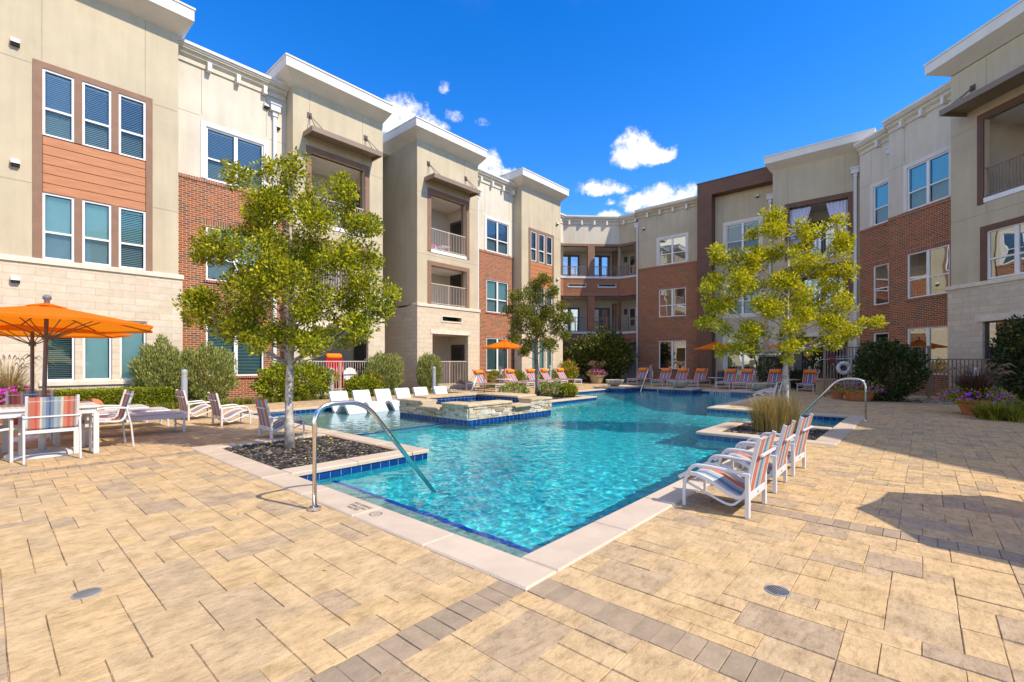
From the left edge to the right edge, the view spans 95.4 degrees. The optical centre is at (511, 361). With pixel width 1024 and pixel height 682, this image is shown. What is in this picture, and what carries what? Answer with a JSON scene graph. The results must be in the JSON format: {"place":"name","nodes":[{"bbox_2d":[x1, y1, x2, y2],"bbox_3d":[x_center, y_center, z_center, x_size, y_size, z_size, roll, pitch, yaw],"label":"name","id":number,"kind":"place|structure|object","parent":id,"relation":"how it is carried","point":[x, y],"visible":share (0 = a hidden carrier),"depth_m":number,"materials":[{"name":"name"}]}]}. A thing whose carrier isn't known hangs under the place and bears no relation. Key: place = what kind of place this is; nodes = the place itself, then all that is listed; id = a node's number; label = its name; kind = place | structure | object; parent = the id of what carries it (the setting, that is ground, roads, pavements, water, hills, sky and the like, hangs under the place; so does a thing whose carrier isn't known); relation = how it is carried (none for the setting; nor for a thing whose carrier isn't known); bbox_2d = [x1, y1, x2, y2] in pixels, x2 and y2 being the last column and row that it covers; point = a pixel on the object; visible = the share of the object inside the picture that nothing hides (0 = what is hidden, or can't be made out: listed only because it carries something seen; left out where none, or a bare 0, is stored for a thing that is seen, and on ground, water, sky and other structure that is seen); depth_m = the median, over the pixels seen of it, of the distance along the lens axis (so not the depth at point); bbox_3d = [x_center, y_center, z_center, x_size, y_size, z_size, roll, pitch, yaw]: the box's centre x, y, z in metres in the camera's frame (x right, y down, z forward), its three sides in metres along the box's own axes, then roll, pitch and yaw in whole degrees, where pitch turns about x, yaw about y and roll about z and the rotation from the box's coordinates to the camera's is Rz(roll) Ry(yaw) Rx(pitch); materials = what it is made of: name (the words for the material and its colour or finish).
{"place":"outdoors","nodes":[
{"label":"outdoors","id":0,"kind":"place"},
{"bbox_2d":[0,379,1023,681],"bbox_3d":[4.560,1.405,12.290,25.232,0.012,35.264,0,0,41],"label":"paver deck","id":1,"kind":"structure","parent":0,"point":[270,543],"depth_m":3.06,"materials":[{"name":"stone"}]},
{"bbox_2d":[0,354,55,422],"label":"flower pot","id":2,"kind":"object","parent":1,"relation":"on","point":[11,384],"visible":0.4,"depth_m":10.79,"materials":[{"name":"plant"}]},
{"bbox_2d":[2,390,59,452],"bbox_3d":[-7.776,0.939,7.535,0.618,0.925,0.638,0,0,41],"label":"dining chair","id":3,"kind":"object","parent":1,"relation":"on","point":[15,397],"visible":0.23,"depth_m":7.57,"materials":[{"name":"white paint"}]},
{"bbox_2d":[13,434,52,441],"bbox_3d":[-8.617,1.190,8.371,0.576,0.420,0.576,0,0,41],"label":"parasol stand","id":4,"kind":"object","parent":1,"relation":"on","point":[31,437],"visible":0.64,"depth_m":8.22,"materials":[{"name":"white paint"}]},
{"bbox_2d":[0,324,131,390],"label":"parasol","id":5,"kind":"object","parent":4,"relation":"on","point":[10,331],"visible":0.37,"depth_m":8.35,"materials":[{"name":"orange fabric"}]},
{"bbox_2d":[3,433,72,459],"bbox_3d":[-7.074,1.190,7.021,0.800,0.420,0.800,0,0,41],"label":"parasol stand","id":6,"kind":"object","parent":1,"relation":"on","point":[42,450],"visible":0.83,"depth_m":6.94,"materials":[{"name":"white paint"}]},
{"bbox_2d":[0,295,152,396],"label":"parasol","id":7,"kind":"object","parent":6,"relation":"on","point":[46,314],"visible":0.92,"depth_m":7.07,"materials":[{"name":"orange fabric"}]},
{"bbox_2d":[18,394,81,464],"bbox_3d":[-6.662,0.939,6.738,0.618,0.925,0.638,0,0,41],"label":"dining chair","id":8,"kind":"object","parent":1,"relation":"on","point":[52,414],"visible":0.92,"depth_m":6.59,"materials":[{"name":"multicoloured fabric"}]},
{"bbox_2d":[0,401,99,453],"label":"dining table","id":9,"kind":"object","parent":1,"relation":"on","point":[86,408],"visible":0.48,"depth_m":7.08,"materials":[{"name":"white paint"}]},
{"bbox_2d":[38,386,174,405],"bbox_3d":[-11.753,1.045,12.991,0.921,0.676,3.812,0,0,41],"label":"clipped hedge","id":10,"kind":"object","parent":1,"relation":"on","point":[142,395],"visible":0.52,"depth_m":13.24,"materials":[{"name":"green plant"}]},
{"bbox_2d":[81,389,134,451],"bbox_3d":[-6.649,0.939,7.641,0.638,0.925,0.618,0,0,39],"label":"dining chair","id":11,"kind":"object","parent":1,"relation":"on","point":[122,407],"visible":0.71,"depth_m":7.65,"materials":[{"name":"white paint"}]},
{"bbox_2d":[47,407,169,433],"bbox_3d":[-8.334,1.209,9.628,0.680,0.382,1.960,0,0,41],"label":"sun lounger","id":12,"kind":"object","parent":1,"relation":"on","point":[131,410],"visible":0.37,"depth_m":9.90,"materials":[{"name":"white paint"}]},
{"bbox_2d":[50,410,186,443],"bbox_3d":[-7.404,1.209,8.807,0.680,0.382,1.960,0,0,41],"label":"sun lounger","id":13,"kind":"object","parent":1,"relation":"on","point":[175,415],"visible":0.49,"depth_m":9.02,"materials":[{"name":"white paint"}]},
{"bbox_2d":[176,389,211,420],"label":"sand chair","id":14,"kind":"object","parent":1,"relation":"on","point":[184,403],"visible":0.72,"depth_m":11.25,"materials":[{"name":"white paint"}]},
{"bbox_2d":[207,392,252,426],"bbox_3d":[-6.297,1.036,10.424,0.642,0.729,0.750,0,0,41],"label":"sand chair","id":15,"kind":"object","parent":1,"relation":"on","point":[217,411],"visible":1,"depth_m":10.26,"materials":[{"name":"white paint"}]},
{"bbox_2d":[254,398,306,438],"bbox_3d":[-4.345,1.036,8.753,0.642,0.729,0.750,0,0,43],"label":"sand chair","id":16,"kind":"object","parent":1,"relation":"on","point":[266,423],"visible":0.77,"depth_m":8.57,"materials":[{"name":"white paint"}]},
{"bbox_2d":[0,0,568,404],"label":"apartment building","id":17,"kind":"structure","parent":1,"relation":"on","point":[126,126],"depth_m":16.15,"materials":[{"name":"beige paint"}]},
{"bbox_2d":[42,68,73,142],"bbox_3d":[-13.048,-7.250,13.385,0.500,1.860,0.650,0,0,41],"label":"window","id":18,"kind":"structure","parent":17,"relation":"in","point":[57,89],"depth_m":13.32,"materials":[{"name":"blue glass"}]},
{"bbox_2d":[42,192,73,261],"bbox_3d":[-13.048,-3.800,13.385,0.500,1.860,0.650,0,0,41],"label":"window","id":19,"kind":"structure","parent":17,"relation":"in","point":[57,210],"depth_m":13.29,"materials":[{"name":"teal glass"}]},
{"bbox_2d":[47,338,74,380],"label":"window","id":20,"kind":"structure","parent":17,"relation":"in","point":[61,351],"depth_m":13.50,"materials":[{"name":"glass"}]},
{"bbox_2d":[82,81,110,151],"bbox_3d":[-12.505,-7.250,13.999,0.500,1.860,0.650,0,0,41],"label":"window","id":21,"kind":"structure","parent":17,"relation":"in","point":[96,101],"depth_m":13.97,"materials":[{"name":"glass"}]},
{"bbox_2d":[82,199,110,265],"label":"window","id":22,"kind":"structure","parent":17,"relation":"in","point":[96,217],"depth_m":13.90,"materials":[{"name":"teal glass"}]},
{"bbox_2d":[83,338,111,379],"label":"window","id":23,"kind":"structure","parent":17,"relation":"in","point":[97,352],"depth_m":13.94,"materials":[{"name":"teal glass"}]},
{"bbox_2d":[119,94,145,160],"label":"window","id":24,"kind":"structure","parent":17,"relation":"in","point":[132,112],"depth_m":14.64,"materials":[{"name":"blue glass"}]},
{"bbox_2d":[119,207,145,269],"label":"window","id":25,"kind":"structure","parent":17,"relation":"in","point":[132,222],"depth_m":14.63,"materials":[{"name":"glass"}]},
{"bbox_2d":[120,321,145,379],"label":"window","id":26,"kind":"structure","parent":17,"relation":"in","point":[129,348],"depth_m":14.50,"materials":[{"name":"glass"}]},
{"bbox_2d":[206,226,260,281],"bbox_3d":[-10.402,-3.850,17.405,0.504,1.900,1.920,0,0,41],"label":"window","id":27,"kind":"structure","parent":17,"relation":"in","point":[211,272],"depth_m":16.96,"materials":[{"name":"clear glass"}]},
{"bbox_2d":[206,325,262,375],"bbox_3d":[-10.402,-0.435,17.405,0.504,1.930,1.920,0,0,41],"label":"window","id":28,"kind":"structure","parent":17,"relation":"in","point":[247,365],"depth_m":17.59,"materials":[{"name":"glass"}]},
{"bbox_2d":[206,127,262,189],"bbox_3d":[-10.402,-7.410,17.405,0.504,1.860,1.920,0,0,41],"label":"window","id":29,"kind":"structure","parent":17,"relation":"in","point":[220,145],"depth_m":17.23,"materials":[{"name":"blue glass"}]},
{"bbox_2d":[354,341,365,386],"bbox_3d":[-7.003,0.145,21.491,1.050,2.150,0.095,0,0,41],"label":"door","id":30,"kind":"structure","parent":17,"relation":"in","point":[360,350],"depth_m":21.41,"materials":[{"name":"black glass"}]},
{"bbox_2d":[450,221,460,254],"bbox_3d":[-3.077,-6.695,25.936,1.050,2.150,0.095,0,0,41],"label":"door","id":31,"kind":"structure","parent":17,"relation":"in","point":[455,228],"depth_m":25.95,"materials":[{"name":"glass"}]},
{"bbox_2d":[450,274,460,306],"bbox_3d":[-3.077,-3.945,25.936,1.050,2.150,0.095,0,0,41],"label":"door","id":32,"kind":"structure","parent":17,"relation":"in","point":[455,280],"depth_m":25.95,"materials":[{"name":"glass"}]},
{"bbox_2d":[451,345,463,383],"bbox_3d":[-3.031,0.145,25.988,1.050,2.150,0.095,0,0,41],"label":"door","id":33,"kind":"structure","parent":17,"relation":"in","point":[457,351],"depth_m":25.98,"materials":[{"name":"black glass"}]},
{"bbox_2d":[487,338,507,370],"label":"window","id":34,"kind":"structure","parent":17,"relation":"in","point":[495,357],"depth_m":28.16,"materials":[{"name":"glass"}]},
{"bbox_2d":[487,279,507,313],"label":"window","id":35,"kind":"structure","parent":17,"relation":"in","point":[496,290],"depth_m":27.91,"materials":[{"name":"teal glass"}]},
{"bbox_2d":[487,219,507,255],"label":"window","id":36,"kind":"structure","parent":17,"relation":"in","point":[497,233],"depth_m":28.14,"materials":[{"name":"glass"}]},
{"bbox_2d":[110,381,563,408],"bbox_3d":[-3.868,1.266,21.331,1.345,0.268,23.279,0,0,40],"label":"ground cover","id":37,"kind":"object","parent":1,"relation":"on","point":[299,397],"visible":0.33,"depth_m":15.60,"materials":[{"name":"green plant"}]},
{"bbox_2d":[308,400,435,511],"bbox_3d":[-1.329,1.111,5.021,0.118,1.448,1.748,0,0,41],"label":"handrail","id":38,"kind":"object","parent":1,"relation":"on","point":[314,506],"visible":0.98,"depth_m":4.54,"materials":[{"name":"metal"}]},
{"bbox_2d":[0,451,1023,681],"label":"paver band","id":39,"kind":"object","parent":1,"relation":"on","point":[374,661],"visible":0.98,"depth_m":2.48,"materials":[{"name":"grey stone"}]},
{"bbox_2d":[190,387,863,591],"bbox_3d":[2.772,1.414,14.696,13.114,0.052,21.314,0,0,41],"label":"pool coping","id":40,"kind":"object","parent":1,"relation":"on","point":[534,568],"visible":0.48,"depth_m":4.37,"materials":[{"name":"concrete"}]},
{"bbox_2d":[586,361,608,383],"bbox_3d":[5.523,0.658,30.013,1.614,1.484,1.574,0,0,41],"label":"flower pot","id":41,"kind":"object","parent":1,"relation":"on","point":[596,376],"visible":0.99,"depth_m":29.71,"materials":[{"name":"beige ceramic"}]},
{"bbox_2d":[678,430,776,518],"bbox_3d":[2.107,1.036,4.569,0.750,0.729,0.642,0,0,41],"label":"sand chair","id":42,"kind":"object","parent":1,"relation":"on","point":[717,476],"visible":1,"depth_m":4.43,"materials":[{"name":"white paint"}]},
{"bbox_2d":[713,420,795,492],"bbox_3d":[2.796,1.036,5.379,0.750,0.729,0.642,0,0,40],"label":"sand chair","id":43,"kind":"object","parent":1,"relation":"on","point":[778,456],"visible":0.73,"depth_m":5.19,"materials":[{"name":"white paint"}]},
{"bbox_2d":[755,352,790,387],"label":"dark shrub","id":44,"kind":"object","parent":1,"relation":"on","point":[761,368],"visible":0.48,"depth_m":25.20,"materials":[{"name":"green plant"}]},
{"bbox_2d":[739,413,813,475],"bbox_3d":[3.457,1.036,6.112,0.750,0.729,0.642,0,0,43],"label":"sand chair","id":45,"kind":"object","parent":1,"relation":"on","point":[797,452],"visible":0.59,"depth_m":5.88,"materials":[{"name":"white paint"}]},
{"bbox_2d":[797,369,818,391],"bbox_3d":[14.339,0.887,22.505,0.680,1.025,1.960,0,0,41],"label":"sun lounger","id":46,"kind":"object","parent":1,"relation":"on","point":[810,376],"visible":0.79,"depth_m":22.74,"materials":[{"name":"multicoloured fabric"}]},
{"bbox_2d":[806,344,832,386],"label":"conifer shrub","id":47,"kind":"object","parent":1,"relation":"on","point":[812,362],"visible":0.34,"depth_m":23.40,"materials":[{"name":"green plant"}]},
{"bbox_2d":[798,378,868,421],"bbox_3d":[7.694,1.111,11.483,1.748,1.448,0.118,0,0,41],"label":"handrail","id":48,"kind":"object","parent":1,"relation":"on","point":[828,388],"visible":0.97,"depth_m":11.13,"materials":[{"name":"metal"}]},
{"bbox_2d":[832,378,887,400],"bbox_3d":[12.520,0.984,16.824,1.682,0.832,1.650,0,0,41],"label":"flower pot","id":49,"kind":"object","parent":1,"relation":"on","point":[855,393],"visible":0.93,"depth_m":16.53,"materials":[{"name":"ceramic"}]},
{"bbox_2d":[823,346,930,398],"bbox_3d":[14.043,0.400,18.016,3.472,2.000,0.070,0,0,17],"label":"picket fence","id":50,"kind":"object","parent":1,"relation":"on","point":[824,369],"visible":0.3,"depth_m":18.32,"materials":[{"name":"black metal"}]},
{"bbox_2d":[850,337,933,401],"bbox_3d":[13.646,0.260,16.808,2.343,2.370,2.503,0,0,41],"label":"dark shrub","id":51,"kind":"object","parent":1,"relation":"on","point":[905,358],"visible":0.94,"depth_m":16.39,"materials":[{"name":"green plant"}]},
{"bbox_2d":[853,0,1023,402],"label":"apartment building","id":52,"kind":"structure","parent":1,"relation":"on","point":[941,232],"depth_m":17.58,"materials":[{"name":"brick"}]},
{"bbox_2d":[874,181,887,225],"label":"window","id":53,"kind":"structure","parent":52,"relation":"in","point":[880,191],"depth_m":22.31,"materials":[{"name":"blue glass"}]},
{"bbox_2d":[874,263,888,304],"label":"window","id":54,"kind":"structure","parent":52,"relation":"in","point":[881,272],"depth_m":22.21,"materials":[{"name":"glass"}]},
{"bbox_2d":[908,326,947,374],"bbox_3d":[17.289,-0.450,19.338,0.074,1.960,1.840,0,0,-4],"label":"window","id":55,"kind":"structure","parent":52,"relation":"in","point":[936,337],"depth_m":19.09,"materials":[{"name":"glass"}]},
{"bbox_2d":[908,150,948,210],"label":"window","id":56,"kind":"structure","parent":52,"relation":"in","point":[928,180],"depth_m":19.31,"materials":[{"name":"blue glass"}]},
{"bbox_2d":[908,244,949,298],"bbox_3d":[17.289,-3.685,19.338,0.074,1.930,1.840,0,0,-4],"label":"window","id":57,"kind":"structure","parent":52,"relation":"in","point":[928,270],"depth_m":19.28,"materials":[{"name":"clear glass"}]},
{"bbox_2d":[985,319,1023,375],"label":"window","id":58,"kind":"structure","parent":52,"relation":"in","point":[990,326],"depth_m":16.40,"materials":[{"name":"glass"}]},
{"bbox_2d":[988,222,1023,278],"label":"window","id":59,"kind":"structure","parent":52,"relation":"in","point":[1005,244],"depth_m":15.90,"materials":[{"name":"clear glass"}]},
{"bbox_2d":[927,358,1000,398],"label":"picket fence","id":60,"kind":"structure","parent":1,"relation":"on","point":[973,370],"depth_m":17.05,"materials":[{"name":"black metal"}]},
{"bbox_2d":[936,363,1021,414],"bbox_3d":[12.223,0.709,12.314,1.712,1.382,1.810,0,0,41],"label":"flower pot","id":61,"kind":"object","parent":1,"relation":"on","point":[975,386],"visible":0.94,"depth_m":12.13,"materials":[{"name":"ceramic"}]},
{"bbox_2d":[958,398,1023,421],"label":"liriope clump","id":62,"kind":"object","parent":1,"relation":"on","point":[987,411],"visible":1,"depth_m":11.15,"materials":[{"name":"green plant"}]},
{"bbox_2d":[224,424,828,469],"bbox_3d":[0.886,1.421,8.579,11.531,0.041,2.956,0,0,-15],"label":"mulch","id":63,"kind":"object","parent":0,"point":[274,451],"visible":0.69,"depth_m":7.44,"materials":[{"name":"black gravel"}]},
{"bbox_2d":[127,334,190,401],"bbox_3d":[-10.914,0.258,14.483,1.380,2.300,1.631,0,0,41],"label":"juniper shrub","id":64,"kind":"object","parent":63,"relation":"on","point":[157,358],"visible":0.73,"depth_m":14.22,"materials":[{"name":"green plant"}]},
{"bbox_2d":[171,340,240,403],"bbox_3d":[-10.074,0.344,15.358,1.674,2.126,1.791,0,0,0],"label":"juniper shrub","id":65,"kind":"object","parent":63,"relation":"on","point":[224,370],"visible":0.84,"depth_m":15.09,"materials":[{"name":"green plant"}]},
{"bbox_2d":[172,146,403,449],"bbox_3d":[-3.566,-1.000,7.610,3.552,4.887,2.040,0,0,-11],"label":"oak tree","id":66,"kind":"object","parent":63,"relation":"on","point":[265,277],"visible":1,"depth_m":7.37,"materials":[{"name":"green plant"}]},
{"bbox_2d":[249,359,340,400],"bbox_3d":[-7.950,0.671,17.092,1.815,1.622,3.274,0,0,41],"label":"laurel shrub","id":67,"kind":"object","parent":63,"relation":"on","point":[267,379],"visible":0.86,"depth_m":16.75,"materials":[{"name":"green plant"}]},
{"bbox_2d":[340,374,382,395],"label":"laurel shrub","id":68,"kind":"object","parent":63,"relation":"on","point":[351,384],"visible":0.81,"depth_m":18.76,"materials":[{"name":"green plant"}]},
{"bbox_2d":[362,352,404,390],"bbox_3d":[-5.632,0.446,20.400,1.619,1.929,1.875,0,0,18],"label":"juniper shrub","id":69,"kind":"object","parent":63,"relation":"on","point":[393,376],"visible":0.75,"depth_m":20.16,"materials":[{"name":"green plant"}]},
{"bbox_2d":[415,352,442,389],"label":"juniper shrub","id":70,"kind":"object","parent":63,"relation":"on","point":[425,364],"visible":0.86,"depth_m":22.09,"materials":[{"name":"green plant"}]},
{"bbox_2d":[498,382,530,393],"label":"bush","id":71,"kind":"object","parent":63,"relation":"on","point":[522,387],"visible":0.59,"depth_m":16.68,"materials":[{"name":"green plant"}]},
{"bbox_2d":[537,380,562,396],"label":"bush","id":72,"kind":"object","parent":63,"relation":"on","point":[545,386],"visible":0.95,"depth_m":18.64,"materials":[{"name":"green plant"}]},
{"bbox_2d":[540,395,578,399],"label":"mulch","id":73,"kind":"object","parent":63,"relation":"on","point":[557,397],"visible":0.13,"depth_m":18.39,"materials":[{"name":"brown wood"}]},
{"bbox_2d":[502,272,575,395],"bbox_3d":[1.101,-1.101,18.997,3.122,5.092,1.779,0,0,-10],"label":"oak tree","id":74,"kind":"object","parent":73,"relation":"on","point":[530,317],"visible":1,"depth_m":18.90,"materials":[{"name":"green plant"}]},
{"bbox_2d":[559,359,580,382],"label":"rose bush","id":75,"kind":"object","parent":63,"relation":"on","point":[569,369],"visible":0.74,"depth_m":30.41,"materials":[{"name":"green plant"}]},
{"bbox_2d":[567,325,638,381],"bbox_3d":[6.401,-0.531,32.426,5.056,4.103,4.222,0,0,41],"label":"bush","id":76,"kind":"object","parent":63,"relation":"on","point":[605,347],"visible":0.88,"depth_m":31.51,"materials":[{"name":"green plant"}]},
{"bbox_2d":[743,390,808,432],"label":"ornamental grass","id":77,"kind":"object","parent":63,"relation":"on","point":[774,414],"depth_m":9.42,"materials":[{"name":"plant"}]},
{"bbox_2d":[693,204,888,403],"bbox_3d":[6.106,-1.016,10.281,4.272,4.919,1.526,0,0,-2],"label":"oak tree","id":78,"kind":"object","parent":63,"relation":"on","point":[803,306],"visible":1,"depth_m":10.15,"materials":[{"name":"green plant"}]},
{"bbox_2d":[271,390,840,557],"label":"pool water","id":79,"kind":"structure","parent":0,"point":[522,487],"depth_m":7.00,"materials":[{"name":"blue liquid"}]},
{"bbox_2d":[328,391,366,413],"bbox_3d":[-4.972,1.315,14.157,1.395,0.781,0.580,0,0,41],"label":"pool lounger","id":80,"kind":"object","parent":79,"relation":"in","point":[341,396],"visible":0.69,"depth_m":14.20,"materials":[{"name":"white paint"}]},
{"bbox_2d":[351,390,388,411],"bbox_3d":[-4.465,1.315,14.732,1.395,0.781,0.580,0,0,43],"label":"pool lounger","id":81,"kind":"object","parent":79,"relation":"in","point":[363,396],"visible":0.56,"depth_m":14.92,"materials":[{"name":"white paint"}]},
{"bbox_2d":[373,389,399,409],"bbox_3d":[-3.926,1.315,15.342,1.395,0.781,0.580,0,0,41],"label":"pool lounger","id":82,"kind":"object","parent":79,"relation":"in","point":[384,395],"visible":0.59,"depth_m":15.54,"materials":[{"name":"white paint"}]},
{"bbox_2d":[179,0,1018,215],"label":"sky","id":83,"kind":"structure","parent":0,"point":[625,106],"materials":[{"name":"blue"}]},
{"bbox_2d":[561,128,875,387],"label":"apartment building","id":84,"kind":"structure","parent":0,"point":[635,277],"depth_m":31.11,"materials":[{"name":"paint"}]},
{"bbox_2d":[563,255,578,274],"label":"door","id":85,"kind":"structure","parent":84,"relation":"in","point":[568,260],"depth_m":36.75,"materials":[{"name":"glass"}]},
{"bbox_2d":[595,308,609,331],"bbox_3d":[6.982,-3.260,36.956,1.550,2.000,0.150,0,0,-4],"label":"door","id":86,"kind":"structure","parent":84,"relation":"in","point":[599,312],"depth_m":36.91,"materials":[{"name":"glass"}]},
{"bbox_2d":[595,255,609,276],"bbox_3d":[6.982,-7.400,36.956,1.550,2.000,0.150,0,0,-4],"label":"door","id":87,"kind":"structure","parent":84,"relation":"in","point":[604,261],"depth_m":36.91,"materials":[{"name":"glass"}]},
{"bbox_2d":[659,340,685,368],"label":"window","id":88,"kind":"structure","parent":84,"relation":"in","point":[672,354],"depth_m":32.03,"materials":[{"name":"glass"}]},
{"bbox_2d":[659,287,685,316],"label":"window","id":89,"kind":"structure","parent":84,"relation":"in","point":[672,302],"depth_m":32.03,"materials":[{"name":"glass"}]},
{"bbox_2d":[659,235,685,265],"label":"window","id":90,"kind":"structure","parent":84,"relation":"in","point":[671,250],"depth_m":32.03,"materials":[{"name":"clear glass"}]},
{"bbox_2d":[726,337,758,371],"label":"window","id":91,"kind":"structure","parent":84,"relation":"in","point":[744,362],"depth_m":29.16,"materials":[{"name":"glass"}]},
{"bbox_2d":[726,283,758,314],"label":"window","id":92,"kind":"structure","parent":84,"relation":"in","point":[741,309],"depth_m":29.09,"materials":[{"name":"grey glass"}]},
{"bbox_2d":[726,220,758,253],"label":"window","id":93,"kind":"structure","parent":84,"relation":"in","point":[734,232],"depth_m":29.40,"materials":[{"name":"clear glass"}]},
{"bbox_2d":[790,206,810,243],"bbox_3d":[15.919,-7.417,25.699,1.000,2.133,0.100,0,0,41],"label":"curtain","id":94,"kind":"object","parent":84,"relation":"hanging from","point":[799,212],"visible":0.48,"depth_m":25.79,"materials":[{"name":"white fabric"}]},
{"bbox_2d":[803,220,842,255],"bbox_3d":[17.645,-6.850,26.399,2.100,2.300,0.105,0,0,41],"label":"door","id":95,"kind":"structure","parent":84,"relation":"in","point":[820,246],"depth_m":26.40,"materials":[{"name":"white metal"}]},
{"bbox_2d":[802,342,845,381],"bbox_3d":[17.645,0.070,26.399,2.100,2.300,0.105,0,0,41],"label":"door","id":96,"kind":"structure","parent":84,"relation":"in","point":[803,357],"depth_m":25.99,"materials":[{"name":"brown metal"}]},
{"bbox_2d":[826,199,847,231],"bbox_3d":[17.145,-7.417,24.617,0.950,2.133,0.100,0,0,41],"label":"curtain","id":97,"kind":"object","parent":84,"relation":"hanging from","point":[834,207],"visible":0.43,"depth_m":24.53,"materials":[{"name":"white fabric"}]},
{"bbox_2d":[987,314,1023,404],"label":"dark shrub","id":98,"kind":"object","parent":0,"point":[1004,340],"visible":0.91,"depth_m":14.69,"materials":[{"name":"green plant"}]},
{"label":"pool floor","id":99,"kind":"structure","parent":0,"visible":0},
{"bbox_2d":[253,389,844,480],"bbox_3d":[2.765,1.514,14.702,12.480,0.152,20.700,0,0,41],"label":"waterline tile","id":100,"kind":"object","parent":99,"relation":"on","point":[331,473],"visible":0.15,"depth_m":8.86,"materials":[{"name":"blue tile"}]},
{"bbox_2d":[593,385,644,391],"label":"bowl plinth","id":101,"kind":"structure","parent":99,"relation":"on","point":[624,388],"depth_m":23.96,"materials":[{"name":"blue tile"}]},
{"bbox_2d":[657,387,702,393],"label":"bowl plinth","id":102,"kind":"structure","parent":99,"relation":"on","point":[690,390],"depth_m":22.32,"materials":[{"name":"blue tile"}]},
{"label":"pool ledge","id":103,"kind":"structure","parent":99,"relation":"on","visible":0},
{"bbox_2d":[397,392,551,424],"bbox_3d":[-1.008,1.792,13.300,2.990,1.615,3.473,0,0,41],"label":"spa","id":104,"kind":"object","parent":103,"relation":"in","point":[468,408],"visible":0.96,"depth_m":12.48,"materials":[{"name":"stone"}]},
{"bbox_3d":[-0.386,1.135,23.355,0.860,0.530,0.860,0,0,41],"label":"side table","id":105,"kind":"object","parent":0,"visible":0},
{"bbox_2d":[482,337,520,378],"bbox_3d":[-0.386,-0.125,23.355,2.070,2.210,2.070,0,0,-32],"label":"parasol","id":106,"kind":"object","parent":105,"relation":"on","point":[504,344],"visible":0.93,"depth_m":22.94,"materials":[{"name":"orange fabric"}]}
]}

